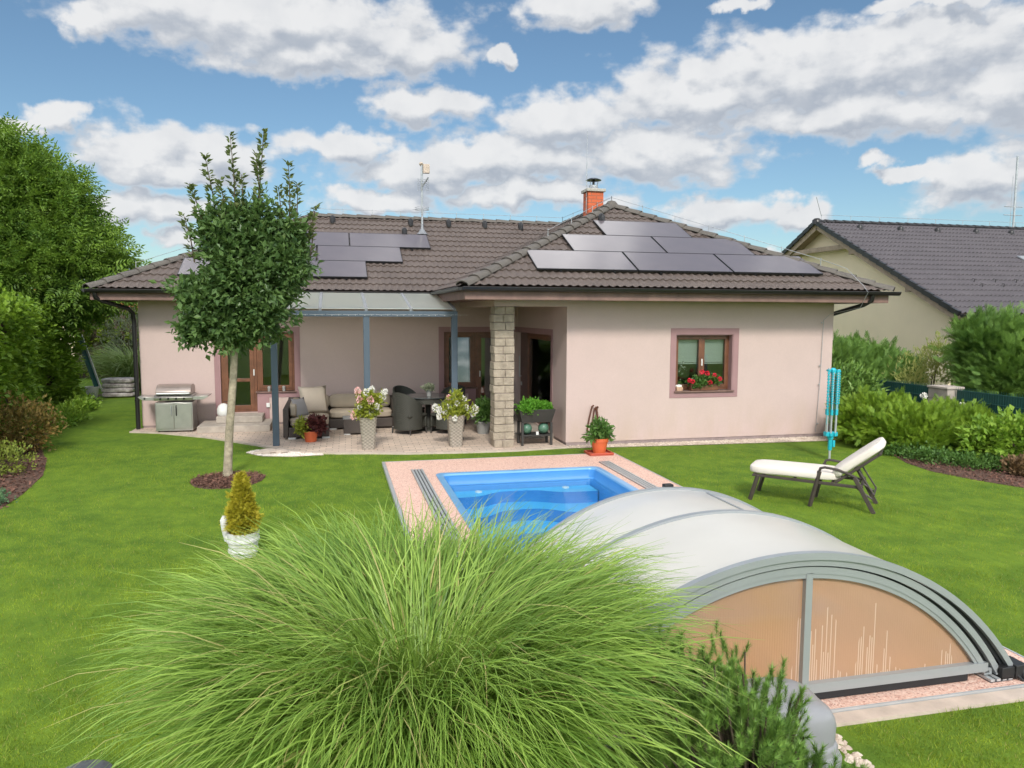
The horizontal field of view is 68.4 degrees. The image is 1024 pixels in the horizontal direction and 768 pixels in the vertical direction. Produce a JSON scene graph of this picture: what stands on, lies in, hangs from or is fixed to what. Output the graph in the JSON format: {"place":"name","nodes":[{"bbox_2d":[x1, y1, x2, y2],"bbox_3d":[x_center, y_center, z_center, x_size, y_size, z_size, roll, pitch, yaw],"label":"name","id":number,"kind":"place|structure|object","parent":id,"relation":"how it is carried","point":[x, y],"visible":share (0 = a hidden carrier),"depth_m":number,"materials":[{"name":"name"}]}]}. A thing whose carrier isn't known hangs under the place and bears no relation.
{"place":"outdoors","nodes":[
{"label":"outdoors","id":0,"kind":"place"},
{"bbox_2d":[76,342,140,389],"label":"maiden grass","id":1,"kind":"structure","parent":0,"point":[117,365],"depth_m":22.71,"materials":[{"name":"green plant"}]},
{"bbox_2d":[132,419,565,451],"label":"terrace paving","id":2,"kind":"structure","parent":0,"point":[386,439],"depth_m":14.06,"materials":[{"name":"beige stone"}]},
{"bbox_2d":[138,383,211,431],"bbox_3d":[-6.755,0.482,15.154,1.294,0.964,0.578,-1,5,-13],"label":"gas grill","id":3,"kind":"object","parent":2,"relation":"on","point":[175,407],"visible":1,"depth_m":14.95,"materials":[{"name":"silver metal"}]},
{"bbox_2d":[156,403,173,428],"bbox_3d":[-6.862,0.639,14.897,0.320,0.500,0.052,-1,5,-13],"label":"door","id":4,"kind":"structure","parent":3,"relation":"in","point":[164,412],"depth_m":14.91,"materials":[{"name":"silver metal"}]},
{"bbox_2d":[174,403,191,427],"bbox_3d":[-6.541,0.633,14.973,0.320,0.500,0.052,-1,5,-13],"label":"door","id":5,"kind":"structure","parent":3,"relation":"in","point":[182,411],"depth_m":14.98,"materials":[{"name":"silver metal"}]},
{"bbox_2d":[197,412,271,432],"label":"concrete steps","id":6,"kind":"structure","parent":2,"relation":"on","point":[251,422],"depth_m":15.19,"materials":[{"name":"beige concrete"}]},
{"bbox_2d":[217,401,227,415],"bbox_3d":[-5.943,0.499,15.523,0.268,0.286,0.268,3,6,25],"label":"garden lantern","id":7,"kind":"object","parent":6,"relation":"on","point":[222,409],"visible":0.69,"depth_m":15.42,"materials":[{"name":"white glass"}]},
{"bbox_2d":[293,413,330,441],"bbox_3d":[-3.702,0.796,13.980,0.720,0.541,0.521,-1,5,-13],"label":"flower pot","id":8,"kind":"object","parent":2,"relation":"on","point":[311,427],"visible":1,"depth_m":13.88,"materials":[{"name":"ceramic"}]},
{"bbox_2d":[283,393,393,438],"bbox_3d":[-3.425,0.607,15.329,2.250,0.669,1.930,-1,5,-13],"label":"corner sofa","id":9,"kind":"object","parent":2,"relation":"on","point":[339,405],"visible":0.5,"depth_m":15.50,"materials":[{"name":"brown wicker"}]},
{"bbox_2d":[291,397,308,416],"bbox_3d":[-4.120,0.461,14.671,0.175,0.376,0.400,2,6,22],"label":"pillow","id":10,"kind":"object","parent":9,"relation":"on","point":[302,409],"visible":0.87,"depth_m":14.62,"materials":[{"name":"grey fabric"}]},
{"bbox_2d":[298,385,328,412],"bbox_3d":[-3.985,0.318,15.133,0.580,0.554,0.237,-3,6,-33],"label":"pillow","id":11,"kind":"object","parent":9,"relation":"on","point":[315,399],"visible":0.87,"depth_m":15.08,"materials":[{"name":"beige fabric"}]},
{"bbox_2d":[343,415,360,434],"bbox_3d":[-3.034,0.814,14.992,0.650,0.323,0.480,-1,5,-13],"label":"coffee table","id":12,"kind":"object","parent":2,"relation":"on","point":[350,426],"visible":0.52,"depth_m":14.74,"materials":[{"name":"brown wicker"}]},
{"bbox_2d":[347,385,387,449],"bbox_3d":[-2.490,0.581,13.200,0.593,1.125,0.562,2,6,15],"label":"flower planter","id":13,"kind":"object","parent":2,"relation":"on","point":[369,406],"visible":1,"depth_m":13.10,"materials":[{"name":"grey wicker"}]},
{"bbox_2d":[270,292,466,445],"bbox_3d":[-2.760,-0.398,14.677,3.560,2.797,1.985,-1,5,-13],"label":"patio canopy","id":14,"kind":"object","parent":2,"relation":"on","point":[410,302],"visible":0.77,"depth_m":13.91,"materials":[{"name":"glass"}]},
{"bbox_2d":[391,385,424,412],"bbox_3d":[-2.234,0.466,16.003,0.592,0.840,0.594,5,7,41],"label":"dining chair","id":15,"kind":"object","parent":2,"relation":"on","point":[402,389],"visible":0.16,"depth_m":16.19,"materials":[{"name":"wicker"}]},
{"bbox_2d":[391,392,426,435],"bbox_3d":[-2.077,0.563,14.966,0.594,0.840,0.592,4,7,37],"label":"dining chair","id":16,"kind":"object","parent":2,"relation":"on","point":[407,414],"visible":1,"depth_m":14.73,"materials":[{"name":"wicker"}]},
{"bbox_2d":[406,393,447,430],"bbox_3d":[-1.719,0.584,15.437,1.020,0.706,1.020,-1,5,-13],"label":"dining table","id":17,"kind":"object","parent":2,"relation":"on","point":[425,399],"visible":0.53,"depth_m":15.29,"materials":[{"name":"grey glass"}]},
{"bbox_2d":[420,382,435,395],"bbox_3d":[-1.710,0.097,15.290,0.326,0.287,0.270,-1,5,-13],"label":"potted plant","id":18,"kind":"object","parent":17,"relation":"on","point":[429,388],"visible":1,"depth_m":15.25,"materials":[{"name":"green plant"}]},
{"bbox_2d":[430,392,463,432],"bbox_3d":[-1.252,0.555,15.088,0.592,0.840,0.594,3,6,29],"label":"dining chair","id":19,"kind":"object","parent":2,"relation":"on","point":[440,423],"visible":0.36,"depth_m":14.89,"materials":[{"name":"wicker"}]},
{"bbox_2d":[434,385,465,424],"bbox_3d":[-1.294,0.459,16.120,0.594,0.840,0.592,3,6,27],"label":"dining chair","id":20,"kind":"object","parent":2,"relation":"on","point":[446,390],"visible":0.16,"depth_m":16.29,"materials":[{"name":"wicker"}]},
{"bbox_2d":[432,388,479,446],"bbox_3d":[-1.020,0.587,13.539,0.819,1.062,0.547,-3,6,-32],"label":"flower planter","id":21,"kind":"object","parent":2,"relation":"on","point":[455,411],"visible":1,"depth_m":13.44,"materials":[{"name":"grey wicker"}]},
{"bbox_2d":[469,394,490,433],"bbox_3d":[-0.558,0.585,14.969,0.615,0.804,0.606,4,6,35],"label":"potted plant","id":22,"kind":"object","parent":2,"relation":"on","point":[482,419],"visible":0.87,"depth_m":14.86,"materials":[{"name":"green plant"}]},
{"bbox_2d":[489,414,549,437],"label":"porch floor","id":23,"kind":"structure","parent":2,"relation":"on","point":[534,427],"depth_m":15.05,"materials":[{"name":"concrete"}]},
{"bbox_2d":[514,395,555,445],"bbox_3d":[0.397,0.652,13.737,0.806,0.909,0.567,-1,5,-13],"label":"raised planter","id":24,"kind":"object","parent":2,"relation":"on","point":[531,410],"visible":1,"depth_m":13.63,"materials":[{"name":"wicker"}]},
{"bbox_2d":[524,423,531,433],"bbox_3d":[0.263,0.811,13.709,0.199,0.200,0.199,-1,5,-13],"label":"glass ball","id":25,"kind":"object","parent":24,"relation":"on","point":[527,428],"visible":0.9,"depth_m":13.63,"materials":[{"name":"green glass"}]},
{"bbox_2d":[538,423,548,432],"bbox_3d":[0.575,0.806,13.782,0.199,0.200,0.199,-1,5,-13],"label":"glass ball","id":26,"kind":"object","parent":24,"relation":"on","point":[543,427],"visible":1,"depth_m":13.71,"materials":[{"name":"green glass"}]},
{"bbox_2d":[0,377,1023,767],"bbox_3d":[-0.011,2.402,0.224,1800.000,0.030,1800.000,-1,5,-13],"label":"lawn","id":27,"kind":"structure","parent":0,"point":[110,425],"depth_m":8.34,"materials":[{"name":"green plant"}]},
{"bbox_2d":[0,394,101,508],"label":"planting bed","id":28,"kind":"object","parent":27,"relation":"on","point":[19,489],"visible":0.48,"depth_m":11.04,"materials":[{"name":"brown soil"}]},
{"bbox_2d":[0,487,19,504],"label":"sedum cushion","id":29,"kind":"object","parent":28,"relation":"on","point":[2,498],"visible":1,"depth_m":9.44,"materials":[{"name":"green plant"}]},
{"bbox_2d":[0,437,38,477],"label":"yellow spirea","id":30,"kind":"object","parent":28,"relation":"on","point":[7,449],"visible":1,"depth_m":11.16,"materials":[{"name":"green plant"}]},
{"bbox_2d":[0,282,52,448],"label":"clipped hedge","id":31,"kind":"object","parent":28,"relation":"on","point":[16,348],"visible":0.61,"depth_m":13.56,"materials":[{"name":"green plant"}]},
{"bbox_2d":[0,389,67,455],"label":"orange spirea","id":32,"kind":"object","parent":28,"relation":"on","point":[38,414],"visible":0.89,"depth_m":12.71,"materials":[{"name":"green plant"}]},
{"bbox_2d":[3,289,93,424],"bbox_3d":[-11.732,-0.551,17.131,2.411,3.152,7.088,-1,5,-13],"label":"hornbeam hedge","id":33,"kind":"object","parent":28,"relation":"on","point":[56,377],"visible":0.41,"depth_m":18.51,"materials":[{"name":"green plant"}]},
{"bbox_2d":[39,390,102,431],"bbox_3d":[-10.256,0.543,17.562,1.164,0.522,6.232,-2,6,-21],"label":"ivy patch","id":34,"kind":"object","parent":28,"relation":"on","point":[70,408],"visible":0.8,"depth_m":17.34,"materials":[{"name":"green plant"}]},
{"bbox_2d":[0,111,151,341],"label":"ash tree","id":35,"kind":"object","parent":28,"relation":"on","point":[59,241],"visible":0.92,"depth_m":18.51,"materials":[{"name":"green plant"}]},
{"bbox_2d":[85,386,99,398],"bbox_3d":[-11.640,0.240,20.898,0.360,0.340,0.360,-1,5,-13],"label":"bucket","id":36,"kind":"object","parent":28,"relation":"on","point":[93,389],"visible":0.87,"depth_m":20.79,"materials":[{"name":"grey plastic"}]},
{"bbox_2d":[76,336,98,386],"bbox_3d":[-11.875,-0.626,21.070,0.722,1.487,0.130,2,6,23],"label":"green board","id":37,"kind":"object","parent":36,"relation":"on","point":[90,370],"visible":0.56,"depth_m":21.03,"materials":[{"name":"metal"}]},
{"bbox_2d":[81,335,101,388],"bbox_3d":[-11.783,-0.627,21.092,0.723,1.491,0.030,3,6,23],"label":"white pipe","id":38,"kind":"object","parent":37,"relation":"attached to","point":[93,368],"visible":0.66,"depth_m":21.07,"materials":[{"name":"plastic"}]},
{"bbox_2d":[67,759,113,767],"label":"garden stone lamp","id":39,"kind":"object","parent":27,"relation":"on","point":[100,764],"visible":0.95,"depth_m":3.84,"materials":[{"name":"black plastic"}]},
{"bbox_2d":[69,303,139,377],"bbox_3d":[-13.762,-1.855,28.232,5.591,3.574,2.495,-1,5,-13],"label":"tree","id":40,"kind":"object","parent":27,"relation":"on","point":[93,340],"visible":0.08,"depth_m":27.50,"materials":[{"name":"green plant"}]},
{"bbox_2d":[94,306,139,357],"bbox_3d":[-12.471,-1.280,24.960,1.862,2.632,2.381,4,7,36],"label":"tree","id":41,"kind":"object","parent":27,"relation":"on","point":[121,319],"visible":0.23,"depth_m":24.53,"materials":[{"name":"green plant"}]},
{"bbox_2d":[102,391,134,396],"bbox_3d":[-11.148,0.278,21.431,0.873,0.149,0.647,-1,5,-13],"label":"mulch bag","id":42,"kind":"object","parent":27,"relation":"on","point":[117,394],"visible":0.75,"depth_m":21.16,"materials":[{"name":"grey plastic"}]},
{"bbox_2d":[101,387,134,391],"bbox_3d":[-11.147,0.148,21.419,0.873,0.149,0.647,-1,5,-13],"label":"mulch bag","id":43,"kind":"object","parent":42,"relation":"on","point":[128,389],"visible":0.69,"depth_m":21.13,"materials":[{"name":"grey plastic"}]},
{"bbox_2d":[102,382,133,387],"bbox_3d":[-11.147,0.019,21.407,0.873,0.149,0.647,-1,5,-13],"label":"mulch bag","id":44,"kind":"object","parent":43,"relation":"on","point":[114,385],"visible":0.65,"depth_m":21.12,"materials":[{"name":"grey plastic"}]},
{"bbox_2d":[101,377,133,382],"bbox_3d":[-11.146,-0.111,21.395,0.873,0.149,0.647,-1,5,-13],"label":"mulch bag","id":45,"kind":"object","parent":44,"relation":"on","point":[119,380],"visible":0.83,"depth_m":21.13,"materials":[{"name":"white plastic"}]},
{"bbox_2d":[190,473,264,488],"bbox_3d":[-4.078,1.383,10.805,1.005,0.010,1.075,-1,5,-13],"label":"mulch ring","id":46,"kind":"object","parent":27,"relation":"on","point":[205,487],"visible":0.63,"depth_m":10.59,"materials":[{"name":"brown wood"}]},
{"bbox_2d":[189,470,266,488],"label":"bark chips","id":47,"kind":"object","parent":46,"relation":"on","point":[219,480],"visible":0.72,"depth_m":10.76,"materials":[{"name":"brown wood"}]},
{"bbox_2d":[148,128,323,476],"bbox_3d":[-3.871,-1.150,10.875,2.264,5.075,1.511,0,5,-2],"label":"lawn tree","id":48,"kind":"object","parent":46,"relation":"on","point":[227,298],"visible":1,"depth_m":10.56,"materials":[{"name":"green plant"}]},
{"bbox_2d":[218,470,264,558],"bbox_3d":[-2.663,1.268,7.452,0.406,0.866,0.448,4,6,35],"label":"conifer tub","id":49,"kind":"object","parent":27,"relation":"on","point":[241,508],"visible":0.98,"depth_m":7.35,"materials":[{"name":"white stone"}]},
{"bbox_2d":[248,453,318,456],"bbox_3d":[-3.886,1.196,12.822,1.320,0.010,0.621,3,6,26],"label":"pebble bed","id":50,"kind":"object","parent":27,"relation":"on","point":[283,456],"visible":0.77,"depth_m":12.61,"materials":[{"name":"white gravel"}]},
{"bbox_2d":[246,450,323,455],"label":"white gravel","id":51,"kind":"structure","parent":50,"relation":"on","point":[292,453],"depth_m":12.73,"materials":[{"name":"white gravel"}]},
{"bbox_2d":[259,448,275,453],"bbox_3d":[-4.153,1.141,12.875,0.378,0.079,0.275,-1,5,-13],"label":"rock","id":52,"kind":"object","parent":51,"relation":"on","point":[268,450],"visible":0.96,"depth_m":12.80,"materials":[{"name":"stone"}]},
{"bbox_2d":[129,431,568,454],"bbox_3d":[-3.421,1.114,13.600,8.786,0.034,1.519,1,5,10],"label":"terrace edging","id":53,"kind":"object","parent":27,"relation":"on","point":[385,453],"visible":0.91,"depth_m":13.12,"materials":[{"name":"concrete"}]},
{"bbox_2d":[24,488,773,767],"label":"silver grass","id":54,"kind":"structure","parent":27,"relation":"on","point":[434,651],"depth_m":3.08,"materials":[{"name":"green plant"}]},
{"bbox_2d":[81,130,901,447],"bbox_3d":[-1.414,-2.674,18.212,15.026,6.770,12.178,-1,5,-13],"label":"bungalow","id":55,"kind":"object","parent":27,"relation":"on","point":[575,346],"visible":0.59,"depth_m":14.62,"materials":[{"name":"paint"}]},
{"bbox_2d":[177,257,209,275],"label":"solar panel","id":56,"kind":"object","parent":55,"relation":"attached to","point":[186,265],"visible":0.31,"depth_m":15.57,"materials":[{"name":"grey glass"}]},
{"bbox_2d":[221,346,257,411],"bbox_3d":[-5.758,-0.249,15.906,0.716,1.686,0.105,-1,5,-13],"label":"glass door","id":57,"kind":"structure","parent":55,"relation":"in","point":[253,407],"depth_m":15.93,"materials":[{"name":"brown wood"}]},
{"bbox_2d":[256,332,296,392],"bbox_3d":[-5.024,-0.461,16.024,0.830,1.278,0.175,-1,5,-13],"label":"window","id":58,"kind":"structure","parent":55,"relation":"in","point":[262,388],"depth_m":16.05,"materials":[{"name":"brown wood"}]},
{"bbox_2d":[307,231,348,245],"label":"solar panel","id":59,"kind":"object","parent":55,"relation":"attached to","point":[333,238],"visible":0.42,"depth_m":17.71,"materials":[{"name":"grey glass"}]},
{"bbox_2d":[310,260,366,279],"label":"solar panel","id":60,"kind":"object","parent":55,"relation":"attached to","point":[342,269],"visible":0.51,"depth_m":16.24,"materials":[{"name":"grey glass"}]},
{"bbox_2d":[317,245,402,264],"bbox_3d":[-3.461,-2.933,17.139,1.872,0.080,0.955,-1,31,-13],"label":"solar panel","id":61,"kind":"object","parent":55,"relation":"on","point":[382,255],"visible":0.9,"depth_m":17.09,"materials":[{"name":"grey glass"}]},
{"bbox_2d":[349,233,430,250],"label":"solar panel","id":62,"kind":"object","parent":55,"relation":"on","point":[410,241],"visible":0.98,"depth_m":18.01,"materials":[{"name":"grey glass"}]},
{"bbox_2d":[412,162,429,234],"bbox_3d":[-2.218,-4.586,18.735,0.398,1.833,0.348,4,6,32],"label":"antenna mast","id":63,"kind":"object","parent":55,"relation":"on","point":[425,168],"visible":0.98,"depth_m":18.69,"materials":[{"name":"metal"}]},
{"bbox_2d":[443,332,476,388],"bbox_3d":[-1.178,-0.530,16.940,0.780,1.278,0.197,-1,5,-13],"label":"window","id":64,"kind":"structure","parent":55,"relation":"in","point":[471,385],"depth_m":16.94,"materials":[{"name":"brown wood"}]},
{"bbox_2d":[475,332,491,398],"bbox_3d":[-0.406,-0.248,17.174,0.876,1.876,0.105,-1,5,-13],"label":"glass door","id":65,"kind":"structure","parent":55,"relation":"in","point":[478,335],"depth_m":17.04,"materials":[{"name":"brown wood"}]},
{"bbox_2d":[519,332,527,400],"bbox_3d":[0.258,-0.216,16.859,0.114,1.860,0.625,-1,5,-13],"label":"entrance door","id":66,"kind":"structure","parent":55,"relation":"in","point":[524,336],"depth_m":16.83,"materials":[{"name":"wood"}]},
{"bbox_2d":[527,249,637,273],"bbox_3d":[1.253,-2.225,13.704,1.872,0.080,0.955,-1,31,-13],"label":"solar panel","id":67,"kind":"object","parent":55,"relation":"attached to","point":[572,260],"visible":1,"depth_m":13.63,"materials":[{"name":"grey glass"}]},
{"bbox_2d":[587,405,598,432],"bbox_3d":[1.467,0.678,13.745,0.235,0.600,0.075,-1,5,-13],"label":"garden hose","id":68,"kind":"object","parent":55,"relation":"hanging from","point":[596,408],"visible":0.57,"depth_m":13.72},
{"bbox_2d":[562,234,666,252],"bbox_3d":[1.974,-2.704,14.666,1.872,0.080,0.955,-1,31,-13],"label":"solar panel","id":69,"kind":"object","parent":55,"relation":"attached to","point":[588,242],"visible":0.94,"depth_m":14.63,"materials":[{"name":"grey glass"}]},
{"bbox_2d":[593,220,692,237],"bbox_3d":[2.695,-3.184,15.627,1.872,0.080,0.955,-1,31,-13],"label":"solar panel","id":70,"kind":"object","parent":55,"relation":"attached to","point":[637,228],"visible":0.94,"depth_m":15.59,"materials":[{"name":"grey glass"}]},
{"bbox_2d":[623,252,732,275],"bbox_3d":[3.097,-2.257,14.138,1.872,0.080,0.955,-1,31,-13],"label":"solar panel","id":71,"kind":"object","parent":55,"relation":"attached to","point":[710,264],"visible":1,"depth_m":14.06,"materials":[{"name":"grey glass"}]},
{"bbox_2d":[651,236,754,254],"bbox_3d":[3.818,-2.737,15.099,1.872,0.080,0.955,-1,31,-13],"label":"solar panel","id":72,"kind":"object","parent":55,"relation":"attached to","point":[695,245],"visible":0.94,"depth_m":15.06,"materials":[{"name":"grey glass"}]},
{"bbox_2d":[674,335,733,392],"bbox_3d":[3.608,-0.398,14.271,1.230,1.083,0.245,-1,5,-13],"label":"window","id":73,"kind":"structure","parent":55,"relation":"in","point":[701,339],"depth_m":14.30,"materials":[{"name":"brown wood"}]},
{"bbox_2d":[685,370,723,390],"bbox_3d":[3.634,-0.084,14.247,0.839,0.407,0.338,-1,5,-13],"label":"window box","id":74,"kind":"object","parent":55,"relation":"on","point":[700,382],"visible":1,"depth_m":14.19,"materials":[{"name":"green wood"}]},
{"bbox_2d":[714,254,822,276],"bbox_3d":[4.942,-2.290,14.572,1.872,0.080,0.955,-1,31,-13],"label":"solar panel","id":75,"kind":"object","parent":55,"relation":"attached to","point":[754,265],"visible":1,"depth_m":14.49,"materials":[{"name":"grey glass"}]},
{"bbox_2d":[382,453,1023,754],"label":"deck edging","id":76,"kind":"object","parent":27,"relation":"on","point":[397,504],"visible":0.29,"depth_m":4.76,"materials":[{"name":"stone"}]},
{"bbox_2d":[385,453,1023,741],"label":"pool deck","id":77,"kind":"structure","parent":27,"relation":"on","point":[403,480],"depth_m":10.60,"materials":[{"name":"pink stone"}]},
{"bbox_2d":[411,469,466,553],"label":"enclosure track","id":78,"kind":"structure","parent":77,"relation":"on","point":[422,481],"depth_m":9.74,"materials":[{"name":"metal"}]},
{"bbox_2d":[436,466,638,559],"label":"swimming pool","id":79,"kind":"structure","parent":77,"relation":"in","point":[547,489],"depth_m":11.09,"materials":[{"name":"blue liquid"}]},
{"bbox_2d":[580,415,614,455],"bbox_3d":[1.473,0.853,12.795,0.652,0.674,0.490,-1,5,-13],"label":"flower pot","id":80,"kind":"object","parent":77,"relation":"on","point":[599,434],"visible":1,"depth_m":12.70,"materials":[{"name":"ceramic"}]},
{"bbox_2d":[529,483,1023,722],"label":"pool enclosure","id":81,"kind":"object","parent":77,"relation":"on","point":[828,615],"visible":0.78,"depth_m":4.72,"materials":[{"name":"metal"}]},
{"bbox_2d":[599,461,1012,682],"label":"enclosure track","id":82,"kind":"structure","parent":77,"relation":"on","point":[645,484],"depth_m":10.69,"materials":[{"name":"metal"}]},
{"bbox_2d":[568,436,841,448],"bbox_3d":[3.833,1.104,14.149,5.800,0.010,0.460,-1,5,-13],"label":"gravel strip","id":83,"kind":"object","parent":27,"relation":"on","point":[707,443],"visible":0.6,"depth_m":14.04,"materials":[{"name":"grey gravel"}]},
{"bbox_2d":[599,620,869,767],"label":"mugo pine","id":84,"kind":"object","parent":27,"relation":"on","point":[764,731],"visible":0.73,"depth_m":3.25,"materials":[{"name":"green plant"}]},
{"bbox_2d":[722,677,841,767],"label":"pump cover","id":85,"kind":"object","parent":27,"relation":"on","point":[823,725],"visible":0.22,"depth_m":3.97,"materials":[{"name":"grey plastic"}]},
{"bbox_2d":[748,437,885,513],"bbox_3d":[3.902,1.084,9.684,1.586,0.894,0.637,3,6,28],"label":"sun lounger","id":86,"kind":"object","parent":27,"relation":"on","point":[818,473],"visible":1,"depth_m":9.45,"materials":[{"name":"white fabric"}]},
{"bbox_2d":[823,368,840,458],"bbox_3d":[5.286,0.498,12.482,0.270,1.535,0.157,-1,5,-13],"label":"rotary airer","id":87,"kind":"object","parent":27,"relation":"on","point":[830,434],"visible":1,"depth_m":12.43,"materials":[{"name":"metal"}]},
{"bbox_2d":[829,426,1023,487],"bbox_3d":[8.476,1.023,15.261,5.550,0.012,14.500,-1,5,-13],"label":"planting bed","id":88,"kind":"object","parent":27,"relation":"on","point":[978,478],"visible":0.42,"depth_m":11.48,"materials":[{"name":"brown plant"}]},
{"bbox_2d":[829,357,890,430],"bbox_3d":[6.933,0.253,15.653,1.963,1.683,1.893,-1,5,-13],"label":"laurel shrub","id":89,"kind":"object","parent":88,"relation":"on","point":[851,371],"visible":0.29,"depth_m":15.46,"materials":[{"name":"green plant"}]},
{"bbox_2d":[831,329,930,407],"bbox_3d":[8.310,-0.261,18.769,4.822,2.469,3.428,-1,5,-13],"label":"cypress hedge","id":90,"kind":"object","parent":88,"relation":"on","point":[856,347],"visible":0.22,"depth_m":18.20,"materials":[{"name":"green plant"}]},
{"bbox_2d":[843,378,929,403],"bbox_3d":[8.018,0.396,16.208,0.038,1.030,2.747,-1,5,-13],"label":"fence panel","id":91,"kind":"object","parent":88,"relation":"on","point":[914,390],"visible":0.26,"depth_m":15.57,"materials":[{"name":"green metal"}]},
{"bbox_2d":[884,331,952,385],"bbox_3d":[9.557,-0.205,17.300,1.968,2.107,1.563,-1,5,-13],"label":"pale shrub","id":92,"kind":"object","parent":88,"relation":"on","point":[923,366],"visible":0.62,"depth_m":17.19,"materials":[{"name":"green plant"}]},
{"bbox_2d":[823,384,1021,457],"bbox_3d":[7.358,0.693,13.448,3.326,1.321,2.448,2,6,21],"label":"juniper","id":93,"kind":"object","parent":88,"relation":"on","point":[864,419],"visible":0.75,"depth_m":13.22,"materials":[{"name":"green plant"}]},
{"bbox_2d":[883,438,1017,472],"bbox_3d":[7.111,1.138,12.292,1.036,0.390,2.340,-4,7,-38],"label":"spirea","id":94,"kind":"object","parent":88,"relation":"on","point":[986,461],"visible":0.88,"depth_m":12.16,"materials":[{"name":"green plant"}]},
{"bbox_2d":[951,404,1023,463],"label":"lime shrub","id":95,"kind":"object","parent":88,"relation":"on","point":[1004,429],"visible":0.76,"depth_m":12.05,"materials":[{"name":"green plant"}]},
{"bbox_2d":[955,387,1023,439],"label":"fence panel","id":96,"kind":"object","parent":88,"relation":"on","point":[996,400],"visible":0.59,"depth_m":13.55,"materials":[{"name":"green metal"}]},
{"bbox_2d":[997,451,1023,476],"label":"bronze heuchera","id":97,"kind":"object","parent":88,"relation":"on","point":[1013,460],"visible":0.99,"depth_m":11.38,"materials":[{"name":"brown plant"}]},
{"bbox_2d":[833,688,1023,726],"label":"kerb strip","id":98,"kind":"object","parent":27,"relation":"on","point":[881,713],"visible":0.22,"depth_m":4.60,"materials":[{"name":"concrete"}]},
{"bbox_2d":[927,300,1023,397],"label":"tall juniper","id":99,"kind":"object","parent":27,"relation":"on","point":[984,353],"visible":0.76,"depth_m":15.43,"materials":[{"name":"green plant"}]},
{"bbox_2d":[0,0,1023,482],"label":"sky","id":100,"kind":"structure","parent":0,"point":[733,116],"materials":[{"name":"blue"}]},
{"bbox_2d":[835,734,874,767],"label":"pebbles","id":101,"kind":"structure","parent":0,"point":[843,747],"depth_m":4.11,"materials":[{"name":"stone"}]},
{"bbox_2d":[782,156,1023,384],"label":"neighbour house","id":102,"kind":"structure","parent":0,"point":[937,275],"depth_m":23.55,"materials":[{"name":"paint"}]},
{"bbox_2d":[927,385,964,402],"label":"fence pillar","id":103,"kind":"structure","parent":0,"point":[944,391],"depth_m":14.46,"materials":[{"name":"concrete"}]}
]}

